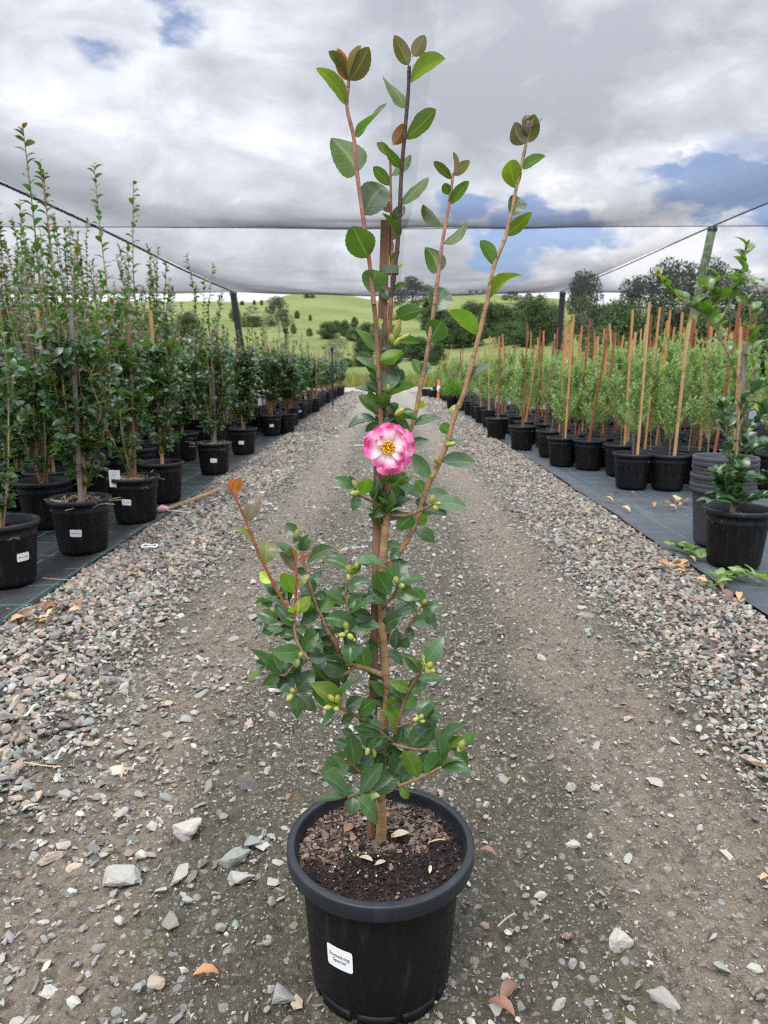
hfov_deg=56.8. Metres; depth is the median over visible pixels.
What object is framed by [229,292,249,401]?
shade post
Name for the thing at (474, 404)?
potted sapling
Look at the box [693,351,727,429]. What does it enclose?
potted sapling
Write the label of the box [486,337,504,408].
potted sapling
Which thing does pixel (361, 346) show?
tree
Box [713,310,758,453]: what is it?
potted sapling
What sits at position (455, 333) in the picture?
tree
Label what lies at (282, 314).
gum tree
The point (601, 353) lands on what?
potted sapling
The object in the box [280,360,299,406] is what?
potted camellia
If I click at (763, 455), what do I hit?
potted sapling
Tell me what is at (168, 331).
tree
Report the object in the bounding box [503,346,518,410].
potted sapling
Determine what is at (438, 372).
potted sapling
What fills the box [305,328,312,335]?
bush
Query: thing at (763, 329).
tree
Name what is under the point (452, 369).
potted sapling
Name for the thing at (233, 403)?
potted camellia
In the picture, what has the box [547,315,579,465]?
potted sapling
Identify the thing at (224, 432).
potted camellia
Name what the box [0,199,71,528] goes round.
potted camellia
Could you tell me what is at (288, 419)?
potted camellia
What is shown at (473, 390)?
potted sapling
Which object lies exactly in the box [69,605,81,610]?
fallen leaf
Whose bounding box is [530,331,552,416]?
potted sapling
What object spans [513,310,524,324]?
bush
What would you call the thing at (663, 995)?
stone
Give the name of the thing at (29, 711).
tape scrap
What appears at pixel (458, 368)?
potted sapling
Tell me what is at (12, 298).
potted camellia
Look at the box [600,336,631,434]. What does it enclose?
potted sapling
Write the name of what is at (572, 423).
potted sapling
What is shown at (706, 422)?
potted sapling
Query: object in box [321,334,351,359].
bare tree
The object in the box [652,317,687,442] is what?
potted sapling
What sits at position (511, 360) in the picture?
potted sapling
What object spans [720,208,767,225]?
shade net
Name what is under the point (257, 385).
potted camellia
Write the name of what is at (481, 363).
potted sapling
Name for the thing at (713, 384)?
potted sapling
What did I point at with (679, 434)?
potted sapling
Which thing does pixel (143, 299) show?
potted camellia
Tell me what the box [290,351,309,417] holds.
potted camellia
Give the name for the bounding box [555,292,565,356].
shade post
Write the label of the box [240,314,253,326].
bush
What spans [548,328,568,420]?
potted sapling
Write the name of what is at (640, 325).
tree
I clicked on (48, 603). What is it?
fallen leaf
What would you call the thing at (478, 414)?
potted sapling
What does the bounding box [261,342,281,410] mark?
potted camellia
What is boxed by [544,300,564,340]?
tree
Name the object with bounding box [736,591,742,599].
fallen leaf
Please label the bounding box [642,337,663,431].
potted sapling
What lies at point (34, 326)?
potted camellia
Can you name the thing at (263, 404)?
potted camellia
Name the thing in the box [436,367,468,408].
potted shrub
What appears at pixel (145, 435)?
potted camellia
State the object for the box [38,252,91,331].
potted camellia
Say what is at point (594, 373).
potted sapling
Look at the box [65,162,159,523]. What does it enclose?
potted camellia
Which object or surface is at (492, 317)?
tree
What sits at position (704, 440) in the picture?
potted sapling
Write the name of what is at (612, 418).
potted sapling
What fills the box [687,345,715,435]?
potted sapling
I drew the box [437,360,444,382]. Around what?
potted sapling
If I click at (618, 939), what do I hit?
stone
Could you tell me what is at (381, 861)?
potted camellia
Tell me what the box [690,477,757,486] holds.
empty pot
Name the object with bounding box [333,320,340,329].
tree
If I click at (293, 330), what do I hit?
bush
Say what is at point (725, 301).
gum tree
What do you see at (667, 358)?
potted sapling
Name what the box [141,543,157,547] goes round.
tie loop
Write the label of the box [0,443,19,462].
potted camellia
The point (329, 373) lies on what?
potted camellia
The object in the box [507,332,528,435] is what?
potted sapling
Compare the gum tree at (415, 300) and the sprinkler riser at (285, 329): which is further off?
the gum tree at (415, 300)
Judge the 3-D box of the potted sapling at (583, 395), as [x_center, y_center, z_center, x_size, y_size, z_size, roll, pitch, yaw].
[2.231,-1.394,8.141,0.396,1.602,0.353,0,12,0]
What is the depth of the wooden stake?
5.49 m
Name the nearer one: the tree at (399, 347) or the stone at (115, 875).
the stone at (115, 875)
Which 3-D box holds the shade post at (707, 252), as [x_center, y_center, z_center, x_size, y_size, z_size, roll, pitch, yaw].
[4.354,-2.481,10.130,0.523,3.002,0.129,0,12,0]
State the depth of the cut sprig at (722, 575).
3.59 m
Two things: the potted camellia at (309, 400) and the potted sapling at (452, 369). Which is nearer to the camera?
the potted camellia at (309, 400)
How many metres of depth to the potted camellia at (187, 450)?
8.21 m
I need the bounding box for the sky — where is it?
[0,0,767,308]
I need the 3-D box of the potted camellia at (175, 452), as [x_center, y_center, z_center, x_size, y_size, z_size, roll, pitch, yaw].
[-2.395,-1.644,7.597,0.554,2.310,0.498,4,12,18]
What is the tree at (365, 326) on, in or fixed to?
on the terrain at (320, 309)
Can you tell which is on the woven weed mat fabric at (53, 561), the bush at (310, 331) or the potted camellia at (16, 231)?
the potted camellia at (16, 231)
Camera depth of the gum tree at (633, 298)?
90.27 m
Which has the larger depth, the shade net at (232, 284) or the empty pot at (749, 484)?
the shade net at (232, 284)
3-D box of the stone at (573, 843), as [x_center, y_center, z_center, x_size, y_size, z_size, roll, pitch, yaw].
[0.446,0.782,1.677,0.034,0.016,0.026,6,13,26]
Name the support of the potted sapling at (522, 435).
on the woven weed mat fabric at (660, 523)
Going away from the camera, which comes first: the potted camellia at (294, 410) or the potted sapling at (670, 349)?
the potted sapling at (670, 349)
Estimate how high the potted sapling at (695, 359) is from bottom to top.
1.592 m
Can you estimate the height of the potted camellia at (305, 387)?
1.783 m
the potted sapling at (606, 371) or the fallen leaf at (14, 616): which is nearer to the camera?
the fallen leaf at (14, 616)
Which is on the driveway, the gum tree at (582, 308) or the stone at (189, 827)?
the stone at (189, 827)
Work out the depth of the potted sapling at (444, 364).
22.57 m
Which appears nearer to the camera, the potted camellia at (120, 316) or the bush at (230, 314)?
the potted camellia at (120, 316)
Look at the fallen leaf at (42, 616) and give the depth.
2.94 m
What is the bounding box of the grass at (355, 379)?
[324,371,518,387]
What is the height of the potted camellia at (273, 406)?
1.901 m
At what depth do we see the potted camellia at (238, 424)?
10.57 m
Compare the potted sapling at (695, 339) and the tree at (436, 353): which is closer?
the potted sapling at (695, 339)
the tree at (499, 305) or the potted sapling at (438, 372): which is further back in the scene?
the tree at (499, 305)
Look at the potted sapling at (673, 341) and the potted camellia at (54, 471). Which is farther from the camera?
the potted sapling at (673, 341)
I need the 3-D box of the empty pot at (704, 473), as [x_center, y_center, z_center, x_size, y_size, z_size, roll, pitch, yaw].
[2.074,-0.086,4.343,0.374,0.355,0.374,-6,13,-27]
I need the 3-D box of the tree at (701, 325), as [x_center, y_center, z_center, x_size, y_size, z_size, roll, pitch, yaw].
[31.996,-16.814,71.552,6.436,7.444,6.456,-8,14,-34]
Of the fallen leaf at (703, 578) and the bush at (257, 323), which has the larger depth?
the bush at (257, 323)
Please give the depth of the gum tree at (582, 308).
81.01 m
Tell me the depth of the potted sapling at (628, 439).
7.43 m
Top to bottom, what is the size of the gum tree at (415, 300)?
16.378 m
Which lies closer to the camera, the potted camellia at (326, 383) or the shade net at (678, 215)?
the shade net at (678, 215)
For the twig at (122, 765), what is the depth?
1.90 m
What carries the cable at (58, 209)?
attached to the shade post at (235, 311)
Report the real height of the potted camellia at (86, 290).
2.328 m
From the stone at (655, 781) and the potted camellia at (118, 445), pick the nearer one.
the stone at (655, 781)
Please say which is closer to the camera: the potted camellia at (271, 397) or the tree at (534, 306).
the potted camellia at (271, 397)
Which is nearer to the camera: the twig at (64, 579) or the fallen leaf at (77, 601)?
the fallen leaf at (77, 601)
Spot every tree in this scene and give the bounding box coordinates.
[0,294,35,347]
[63,315,105,337]
[98,295,140,340]
[138,313,174,347]
[173,310,208,354]
[245,304,260,315]
[262,295,293,339]
[294,310,299,317]
[316,320,342,338]
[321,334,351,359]
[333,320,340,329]
[338,319,350,336]
[350,316,358,328]
[352,337,374,355]
[357,321,371,332]
[392,335,408,357]
[393,276,429,306]
[403,336,433,360]
[417,304,452,329]
[419,300,430,317]
[424,343,450,365]
[431,315,467,347]
[453,315,490,346]
[460,299,482,316]
[477,300,502,336]
[479,303,513,327]
[498,304,518,330]
[500,293,524,303]
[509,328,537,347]
[510,297,530,317]
[515,293,557,345]
[524,293,532,299]
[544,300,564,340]
[562,270,611,354]
[565,292,595,314]
[585,307,610,326]
[589,295,638,359]
[600,274,658,335]
[619,311,663,351]
[634,256,692,339]
[654,313,687,340]
[663,259,723,328]
[670,309,730,368]
[688,256,737,321]
[701,267,765,338]
[704,312,767,363]
[735,290,767,348]
[749,317,767,376]
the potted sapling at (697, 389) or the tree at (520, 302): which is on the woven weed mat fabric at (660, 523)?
the potted sapling at (697, 389)
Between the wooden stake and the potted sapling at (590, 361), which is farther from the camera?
the potted sapling at (590, 361)
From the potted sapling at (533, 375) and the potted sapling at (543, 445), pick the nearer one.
the potted sapling at (543, 445)
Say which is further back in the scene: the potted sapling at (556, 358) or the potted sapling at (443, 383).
the potted sapling at (443, 383)
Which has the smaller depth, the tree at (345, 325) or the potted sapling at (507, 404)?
the potted sapling at (507, 404)
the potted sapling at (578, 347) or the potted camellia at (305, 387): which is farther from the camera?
the potted camellia at (305, 387)
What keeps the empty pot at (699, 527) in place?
on the woven weed mat fabric at (660, 523)
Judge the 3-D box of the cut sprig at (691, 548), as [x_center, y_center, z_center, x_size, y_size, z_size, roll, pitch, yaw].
[1.758,0.203,4.138,0.178,0.055,0.339,0,12,0]
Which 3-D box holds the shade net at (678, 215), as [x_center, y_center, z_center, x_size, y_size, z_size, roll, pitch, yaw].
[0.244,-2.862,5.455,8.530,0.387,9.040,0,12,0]
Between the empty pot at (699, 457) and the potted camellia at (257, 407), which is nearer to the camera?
the empty pot at (699, 457)
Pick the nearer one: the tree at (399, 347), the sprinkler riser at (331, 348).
the sprinkler riser at (331, 348)
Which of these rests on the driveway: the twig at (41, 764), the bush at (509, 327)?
the twig at (41, 764)
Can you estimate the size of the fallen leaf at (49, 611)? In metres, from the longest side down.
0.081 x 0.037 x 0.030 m
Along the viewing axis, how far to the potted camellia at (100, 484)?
5.58 m
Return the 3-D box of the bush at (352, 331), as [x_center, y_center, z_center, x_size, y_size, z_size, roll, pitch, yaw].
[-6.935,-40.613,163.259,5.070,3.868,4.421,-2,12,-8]
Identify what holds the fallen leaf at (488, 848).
on the driveway
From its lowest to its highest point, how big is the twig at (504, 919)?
0.004 m
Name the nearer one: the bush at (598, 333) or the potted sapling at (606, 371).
the potted sapling at (606, 371)
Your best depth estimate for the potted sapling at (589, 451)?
7.46 m
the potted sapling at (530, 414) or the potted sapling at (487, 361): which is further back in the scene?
the potted sapling at (487, 361)
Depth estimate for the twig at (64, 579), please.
3.61 m
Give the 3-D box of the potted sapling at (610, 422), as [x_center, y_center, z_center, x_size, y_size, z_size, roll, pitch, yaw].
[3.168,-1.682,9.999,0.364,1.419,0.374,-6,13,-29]
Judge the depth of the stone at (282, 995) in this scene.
1.25 m
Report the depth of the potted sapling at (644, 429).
8.38 m
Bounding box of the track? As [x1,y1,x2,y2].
[308,388,499,391]
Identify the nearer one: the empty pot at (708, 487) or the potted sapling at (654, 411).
the empty pot at (708, 487)
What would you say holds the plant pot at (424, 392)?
on the driveway
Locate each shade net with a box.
[0,133,767,229]
[0,202,91,226]
[2,227,229,294]
[104,227,705,295]
[563,226,767,293]
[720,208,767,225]
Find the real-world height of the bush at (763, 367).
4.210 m
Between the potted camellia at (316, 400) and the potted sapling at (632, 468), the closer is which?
the potted sapling at (632, 468)
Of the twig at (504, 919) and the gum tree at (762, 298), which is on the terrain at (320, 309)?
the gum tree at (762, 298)
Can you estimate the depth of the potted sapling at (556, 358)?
9.83 m
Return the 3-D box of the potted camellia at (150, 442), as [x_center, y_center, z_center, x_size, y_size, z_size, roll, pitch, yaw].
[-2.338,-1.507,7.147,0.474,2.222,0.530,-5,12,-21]
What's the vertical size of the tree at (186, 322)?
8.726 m
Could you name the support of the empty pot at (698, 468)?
in the empty pot at (704, 473)
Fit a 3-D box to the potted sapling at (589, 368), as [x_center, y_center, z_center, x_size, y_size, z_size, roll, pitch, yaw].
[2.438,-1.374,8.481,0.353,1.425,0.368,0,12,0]
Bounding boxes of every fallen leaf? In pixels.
[10,614,22,621]
[16,609,31,621]
[32,600,44,605]
[35,615,52,621]
[37,603,46,611]
[44,600,54,610]
[44,605,62,611]
[46,607,60,614]
[69,598,81,605]
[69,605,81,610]
[193,963,218,974]
[479,845,495,854]
[490,995,514,1015]
[500,979,518,996]
[659,560,669,565]
[694,576,706,580]
[723,589,733,601]
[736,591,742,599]
[760,873,767,879]
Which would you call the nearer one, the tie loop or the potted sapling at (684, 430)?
the tie loop
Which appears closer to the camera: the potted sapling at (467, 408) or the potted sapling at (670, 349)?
the potted sapling at (670, 349)
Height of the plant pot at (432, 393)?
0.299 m
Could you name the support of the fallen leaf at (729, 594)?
on the driveway
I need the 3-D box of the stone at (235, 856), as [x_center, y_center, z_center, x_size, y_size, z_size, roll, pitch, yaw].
[-0.338,0.788,1.612,0.043,0.035,0.070,5,13,22]
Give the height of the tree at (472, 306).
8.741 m
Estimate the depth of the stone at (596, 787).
1.89 m
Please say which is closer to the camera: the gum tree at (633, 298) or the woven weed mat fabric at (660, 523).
the woven weed mat fabric at (660, 523)
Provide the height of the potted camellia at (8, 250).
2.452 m
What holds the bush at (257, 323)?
on the terrain at (320, 309)
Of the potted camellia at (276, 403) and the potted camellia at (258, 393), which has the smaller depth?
the potted camellia at (258, 393)
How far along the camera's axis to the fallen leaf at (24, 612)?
2.99 m
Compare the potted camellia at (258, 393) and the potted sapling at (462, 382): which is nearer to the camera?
the potted camellia at (258, 393)
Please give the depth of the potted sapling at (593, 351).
10.62 m
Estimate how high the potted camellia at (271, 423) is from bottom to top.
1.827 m
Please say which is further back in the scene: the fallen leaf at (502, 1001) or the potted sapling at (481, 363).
the potted sapling at (481, 363)
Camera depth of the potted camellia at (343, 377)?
27.09 m
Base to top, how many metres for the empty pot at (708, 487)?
0.355 m
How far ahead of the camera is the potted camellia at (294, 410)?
13.27 m
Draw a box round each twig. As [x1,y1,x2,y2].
[24,761,61,766]
[42,577,89,580]
[120,763,123,777]
[497,913,514,926]
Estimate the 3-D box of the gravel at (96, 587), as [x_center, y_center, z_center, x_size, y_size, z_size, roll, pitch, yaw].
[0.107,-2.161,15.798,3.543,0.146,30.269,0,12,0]
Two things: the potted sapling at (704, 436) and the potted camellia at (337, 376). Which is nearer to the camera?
the potted sapling at (704, 436)
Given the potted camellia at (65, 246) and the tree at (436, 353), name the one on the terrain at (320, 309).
the tree at (436, 353)
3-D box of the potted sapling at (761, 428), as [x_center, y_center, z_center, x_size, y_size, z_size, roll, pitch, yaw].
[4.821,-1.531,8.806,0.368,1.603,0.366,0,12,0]
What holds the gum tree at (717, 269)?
on the terrain at (320, 309)
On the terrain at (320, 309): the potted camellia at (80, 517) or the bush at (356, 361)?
the bush at (356, 361)
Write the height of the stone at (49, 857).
0.028 m
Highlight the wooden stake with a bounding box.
[157,489,220,512]
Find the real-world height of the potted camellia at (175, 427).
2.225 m
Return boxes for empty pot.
[689,480,756,493]
[689,486,756,545]
[690,471,754,482]
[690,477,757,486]
[691,464,759,472]
[692,453,760,464]
[692,457,759,469]
[692,469,759,476]
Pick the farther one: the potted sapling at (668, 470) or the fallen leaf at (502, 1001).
the potted sapling at (668, 470)
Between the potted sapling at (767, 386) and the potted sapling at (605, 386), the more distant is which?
the potted sapling at (605, 386)
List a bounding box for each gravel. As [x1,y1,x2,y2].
[0,391,767,806]
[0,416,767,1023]
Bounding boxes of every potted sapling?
[431,365,440,389]
[434,363,443,389]
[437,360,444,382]
[438,365,446,397]
[441,359,448,400]
[446,348,456,396]
[453,346,463,396]
[457,352,469,409]
[463,355,476,414]
[466,378,479,400]
[470,363,485,417]
[473,350,491,422]
[474,344,485,398]
[474,355,490,402]
[479,342,494,401]
[479,351,494,406]
[480,336,500,426]
[485,341,511,438]
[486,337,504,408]
[495,334,519,412]
[495,345,516,432]
[500,354,515,406]
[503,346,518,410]
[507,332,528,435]
[509,323,535,449]
[514,341,542,442]
[515,345,534,412]
[516,332,534,416]
[524,341,546,440]
[528,329,546,418]
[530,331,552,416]
[534,339,557,445]
[536,319,567,456]
[540,334,555,415]
[546,322,574,431]
[546,327,568,423]
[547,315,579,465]
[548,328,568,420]
[550,351,577,427]
[559,318,593,437]
[563,345,578,414]
[568,325,584,429]
[571,345,600,432]
[573,332,609,469]
[577,334,579,360]
[578,329,604,421]
[580,336,603,429]
[583,330,596,417]
[583,344,613,426]
[584,325,613,424]
[585,333,617,465]
[587,331,598,416]
[589,334,621,435]
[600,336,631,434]
[603,310,636,475]
[606,323,623,429]
[607,345,617,426]
[608,341,621,419]
[611,331,621,416]
[612,324,645,426]
[613,302,659,488]
[614,332,648,445]
[617,315,652,438]
[623,339,654,437]
[627,329,646,420]
[631,307,669,481]
[635,320,667,434]
[641,310,685,447]
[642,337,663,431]
[642,339,665,426]
[643,325,670,425]
[647,312,688,443]
[649,323,696,489]
[649,327,674,422]
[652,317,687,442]
[658,318,693,436]
[666,320,694,433]
[670,326,712,482]
[675,337,699,429]
[677,320,712,451]
[683,327,699,421]
[683,332,718,444]
[686,333,723,438]
[687,344,722,432]
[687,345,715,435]
[688,303,741,471]
[691,329,697,417]
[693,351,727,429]
[705,323,731,426]
[709,326,756,454]
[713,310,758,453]
[718,331,755,442]
[719,318,744,438]
[720,320,751,431]
[721,316,765,453]
[721,323,749,428]
[722,327,728,352]
[746,347,764,420]
[752,353,767,455]
[753,397,767,455]
[754,362,767,431]
[754,414,767,488]
[755,358,767,431]
[756,386,767,437]
[759,355,767,424]
[759,372,767,415]
[764,339,767,446]
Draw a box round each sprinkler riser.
[283,327,288,407]
[330,347,333,406]
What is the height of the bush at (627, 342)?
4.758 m
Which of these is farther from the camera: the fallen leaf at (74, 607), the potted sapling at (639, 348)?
the potted sapling at (639, 348)
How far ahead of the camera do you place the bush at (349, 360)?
112.82 m
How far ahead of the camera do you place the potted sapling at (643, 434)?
8.11 m
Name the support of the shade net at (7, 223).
hanging from the cable at (58, 209)
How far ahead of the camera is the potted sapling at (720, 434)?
8.16 m
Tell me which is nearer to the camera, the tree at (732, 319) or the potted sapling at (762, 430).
the potted sapling at (762, 430)
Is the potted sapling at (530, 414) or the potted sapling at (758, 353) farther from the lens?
the potted sapling at (530, 414)
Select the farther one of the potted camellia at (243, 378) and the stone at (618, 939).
the potted camellia at (243, 378)
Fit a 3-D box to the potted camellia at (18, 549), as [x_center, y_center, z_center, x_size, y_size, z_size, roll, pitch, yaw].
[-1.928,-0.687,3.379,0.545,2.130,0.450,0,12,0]
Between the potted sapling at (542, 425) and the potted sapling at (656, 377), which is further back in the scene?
the potted sapling at (542, 425)
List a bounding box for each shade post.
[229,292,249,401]
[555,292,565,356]
[675,226,717,418]
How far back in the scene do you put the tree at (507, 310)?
183.91 m
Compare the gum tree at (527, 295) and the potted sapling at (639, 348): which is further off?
the gum tree at (527, 295)
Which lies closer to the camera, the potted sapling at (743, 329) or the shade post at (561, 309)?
the potted sapling at (743, 329)
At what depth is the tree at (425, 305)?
278.34 m
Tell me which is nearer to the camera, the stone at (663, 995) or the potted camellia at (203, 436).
the stone at (663, 995)
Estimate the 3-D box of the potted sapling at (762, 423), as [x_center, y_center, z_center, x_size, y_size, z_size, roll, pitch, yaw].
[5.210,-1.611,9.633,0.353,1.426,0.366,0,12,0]
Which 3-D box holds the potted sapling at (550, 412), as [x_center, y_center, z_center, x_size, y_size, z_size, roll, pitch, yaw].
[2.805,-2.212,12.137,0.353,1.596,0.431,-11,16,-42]
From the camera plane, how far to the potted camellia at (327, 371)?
20.42 m
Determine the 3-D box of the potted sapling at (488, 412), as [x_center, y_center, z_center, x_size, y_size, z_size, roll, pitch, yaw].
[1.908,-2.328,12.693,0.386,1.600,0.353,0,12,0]
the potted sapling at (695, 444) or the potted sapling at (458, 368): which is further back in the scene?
the potted sapling at (458, 368)
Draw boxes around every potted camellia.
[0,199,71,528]
[0,213,40,509]
[0,228,68,466]
[0,237,48,462]
[0,242,72,492]
[0,271,17,346]
[0,283,40,587]
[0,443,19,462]
[2,238,62,440]
[8,217,67,452]
[14,123,129,554]
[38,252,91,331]
[48,218,105,459]
[50,213,108,451]
[50,224,110,492]
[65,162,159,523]
[80,261,131,491]
[98,293,123,334]
[110,321,126,450]
[111,280,148,439]
[112,254,192,502]
[117,243,156,471]
[126,247,170,458]
[141,286,174,433]
[145,243,186,458]
[145,277,184,430]
[171,317,198,459]
[178,252,233,474]
[181,329,200,414]
[183,328,200,439]
[185,324,205,413]
[188,310,231,439]
[191,319,235,440]
[215,35,544,1023]
[219,333,245,426]
[219,344,237,440]
[220,337,251,426]
[225,311,260,453]
[232,346,263,430]
[238,339,263,427]
[249,323,269,409]
[253,335,280,431]
[254,317,288,412]
[255,317,291,434]
[259,324,274,407]
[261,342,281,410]
[267,339,283,407]
[270,330,305,433]
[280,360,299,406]
[281,351,302,424]
[290,332,312,416]
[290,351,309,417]
[297,347,313,413]
[301,341,324,411]
[307,353,322,397]
[309,362,325,406]
[312,356,328,403]
[313,359,326,405]
[319,342,331,392]
[322,348,335,399]
[322,355,331,402]
[328,353,341,398]
[329,346,346,395]
[329,359,338,388]
[336,361,348,394]
[648,237,767,568]
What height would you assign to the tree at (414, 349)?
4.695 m
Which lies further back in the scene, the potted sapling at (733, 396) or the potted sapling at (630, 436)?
the potted sapling at (630, 436)
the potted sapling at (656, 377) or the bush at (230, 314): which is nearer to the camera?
the potted sapling at (656, 377)
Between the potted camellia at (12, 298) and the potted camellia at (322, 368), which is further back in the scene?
the potted camellia at (322, 368)
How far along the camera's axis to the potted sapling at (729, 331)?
9.01 m
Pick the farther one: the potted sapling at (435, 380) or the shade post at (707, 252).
the potted sapling at (435, 380)
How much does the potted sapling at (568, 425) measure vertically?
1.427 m
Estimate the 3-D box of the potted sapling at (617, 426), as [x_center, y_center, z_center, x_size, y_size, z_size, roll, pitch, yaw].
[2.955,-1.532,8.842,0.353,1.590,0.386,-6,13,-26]
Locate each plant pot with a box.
[422,389,430,396]
[428,390,437,397]
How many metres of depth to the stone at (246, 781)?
1.91 m
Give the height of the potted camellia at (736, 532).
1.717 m
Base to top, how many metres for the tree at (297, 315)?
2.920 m
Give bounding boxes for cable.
[0,182,231,291]
[64,226,740,228]
[561,202,767,291]
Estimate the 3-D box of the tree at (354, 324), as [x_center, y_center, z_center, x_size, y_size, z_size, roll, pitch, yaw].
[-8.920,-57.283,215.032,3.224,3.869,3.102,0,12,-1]
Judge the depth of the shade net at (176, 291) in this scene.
14.83 m
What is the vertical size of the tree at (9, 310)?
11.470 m
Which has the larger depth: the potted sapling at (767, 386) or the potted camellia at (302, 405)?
the potted camellia at (302, 405)
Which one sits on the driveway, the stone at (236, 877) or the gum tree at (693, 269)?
the stone at (236, 877)
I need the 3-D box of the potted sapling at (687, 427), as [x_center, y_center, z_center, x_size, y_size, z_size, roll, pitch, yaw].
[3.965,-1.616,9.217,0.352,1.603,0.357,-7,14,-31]
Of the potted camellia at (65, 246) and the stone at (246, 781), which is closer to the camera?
the stone at (246, 781)
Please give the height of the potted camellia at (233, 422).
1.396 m
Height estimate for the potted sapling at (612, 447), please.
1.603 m
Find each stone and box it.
[37,851,63,865]
[57,789,73,800]
[102,864,140,886]
[133,565,145,571]
[147,975,165,989]
[173,817,201,836]
[218,846,250,868]
[227,871,254,883]
[237,773,258,789]
[244,835,262,845]
[272,982,295,1004]
[565,839,580,848]
[590,784,600,791]
[609,928,633,952]
[646,777,663,786]
[648,986,680,1011]
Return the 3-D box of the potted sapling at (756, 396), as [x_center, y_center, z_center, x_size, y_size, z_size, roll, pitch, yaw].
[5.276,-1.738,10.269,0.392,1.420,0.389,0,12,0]
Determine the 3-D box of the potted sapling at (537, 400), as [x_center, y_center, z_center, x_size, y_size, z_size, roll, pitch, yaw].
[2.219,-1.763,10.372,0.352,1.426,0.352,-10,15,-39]
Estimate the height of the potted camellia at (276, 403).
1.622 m
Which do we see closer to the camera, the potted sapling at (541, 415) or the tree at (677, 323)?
the potted sapling at (541, 415)
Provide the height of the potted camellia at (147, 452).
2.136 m
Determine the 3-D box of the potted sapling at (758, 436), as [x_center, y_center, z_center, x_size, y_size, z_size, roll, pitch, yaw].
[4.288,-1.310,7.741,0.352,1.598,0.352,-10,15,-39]
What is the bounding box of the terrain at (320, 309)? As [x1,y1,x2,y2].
[42,294,764,410]
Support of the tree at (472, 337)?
on the terrain at (320, 309)
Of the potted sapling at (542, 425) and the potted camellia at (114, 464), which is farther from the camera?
the potted sapling at (542, 425)
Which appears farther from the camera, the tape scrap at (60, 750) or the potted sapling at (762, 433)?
the potted sapling at (762, 433)
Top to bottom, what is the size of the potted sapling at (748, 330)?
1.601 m
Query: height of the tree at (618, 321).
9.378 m
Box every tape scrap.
[22,704,37,715]
[52,747,64,758]
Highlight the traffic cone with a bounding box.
[437,380,439,397]
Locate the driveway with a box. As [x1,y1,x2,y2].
[0,386,767,1023]
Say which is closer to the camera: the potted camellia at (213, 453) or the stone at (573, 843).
the stone at (573, 843)
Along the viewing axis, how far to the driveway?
1.83 m
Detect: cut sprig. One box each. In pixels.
[664,540,706,557]
[703,564,767,587]
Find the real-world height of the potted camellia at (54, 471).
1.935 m
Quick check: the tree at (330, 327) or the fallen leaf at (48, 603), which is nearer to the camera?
the fallen leaf at (48, 603)
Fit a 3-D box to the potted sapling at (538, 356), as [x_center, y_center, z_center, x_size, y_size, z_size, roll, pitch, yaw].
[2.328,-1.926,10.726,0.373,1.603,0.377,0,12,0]
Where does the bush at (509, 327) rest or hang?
on the terrain at (320, 309)
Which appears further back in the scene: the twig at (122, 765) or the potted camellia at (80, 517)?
the potted camellia at (80, 517)
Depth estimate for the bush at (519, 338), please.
138.33 m
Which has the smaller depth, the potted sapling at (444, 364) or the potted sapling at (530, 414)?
the potted sapling at (530, 414)
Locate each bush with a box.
[228,308,241,320]
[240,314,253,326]
[248,315,265,326]
[289,323,296,333]
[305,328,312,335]
[343,327,360,341]
[343,358,353,366]
[350,351,374,365]
[490,320,529,345]
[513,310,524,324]
[578,325,617,366]
[616,337,638,357]
[636,341,669,359]
[759,351,765,376]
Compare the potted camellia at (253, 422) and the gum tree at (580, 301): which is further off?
the gum tree at (580, 301)
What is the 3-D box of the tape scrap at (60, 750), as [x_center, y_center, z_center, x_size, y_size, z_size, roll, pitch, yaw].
[-0.928,0.689,2.026,0.035,0.023,0.012,-9,15,-39]
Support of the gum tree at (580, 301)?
on the terrain at (320, 309)
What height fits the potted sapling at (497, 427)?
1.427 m
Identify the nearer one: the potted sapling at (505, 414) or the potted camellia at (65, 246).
the potted camellia at (65, 246)
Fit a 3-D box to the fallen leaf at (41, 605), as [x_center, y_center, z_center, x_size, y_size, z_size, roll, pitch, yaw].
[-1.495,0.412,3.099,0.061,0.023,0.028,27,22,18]
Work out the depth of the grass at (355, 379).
38.85 m
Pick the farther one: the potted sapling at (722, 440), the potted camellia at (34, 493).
the potted sapling at (722, 440)
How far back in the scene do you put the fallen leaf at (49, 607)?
3.04 m
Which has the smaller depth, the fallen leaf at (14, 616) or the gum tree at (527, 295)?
the fallen leaf at (14, 616)
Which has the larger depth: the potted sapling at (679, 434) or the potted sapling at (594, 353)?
the potted sapling at (594, 353)
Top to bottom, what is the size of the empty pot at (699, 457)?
0.355 m
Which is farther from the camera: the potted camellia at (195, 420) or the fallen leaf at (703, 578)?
the potted camellia at (195, 420)
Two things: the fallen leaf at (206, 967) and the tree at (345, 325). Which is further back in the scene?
the tree at (345, 325)
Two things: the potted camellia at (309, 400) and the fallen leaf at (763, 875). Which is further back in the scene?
the potted camellia at (309, 400)
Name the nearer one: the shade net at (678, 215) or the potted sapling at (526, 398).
the shade net at (678, 215)
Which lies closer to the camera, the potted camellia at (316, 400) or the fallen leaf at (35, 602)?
the fallen leaf at (35, 602)
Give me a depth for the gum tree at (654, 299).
78.02 m
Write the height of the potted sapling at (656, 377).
1.602 m
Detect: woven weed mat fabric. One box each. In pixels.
[0,392,348,625]
[438,392,767,614]
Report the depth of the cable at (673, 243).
11.09 m
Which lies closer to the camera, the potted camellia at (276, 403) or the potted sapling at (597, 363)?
the potted sapling at (597, 363)

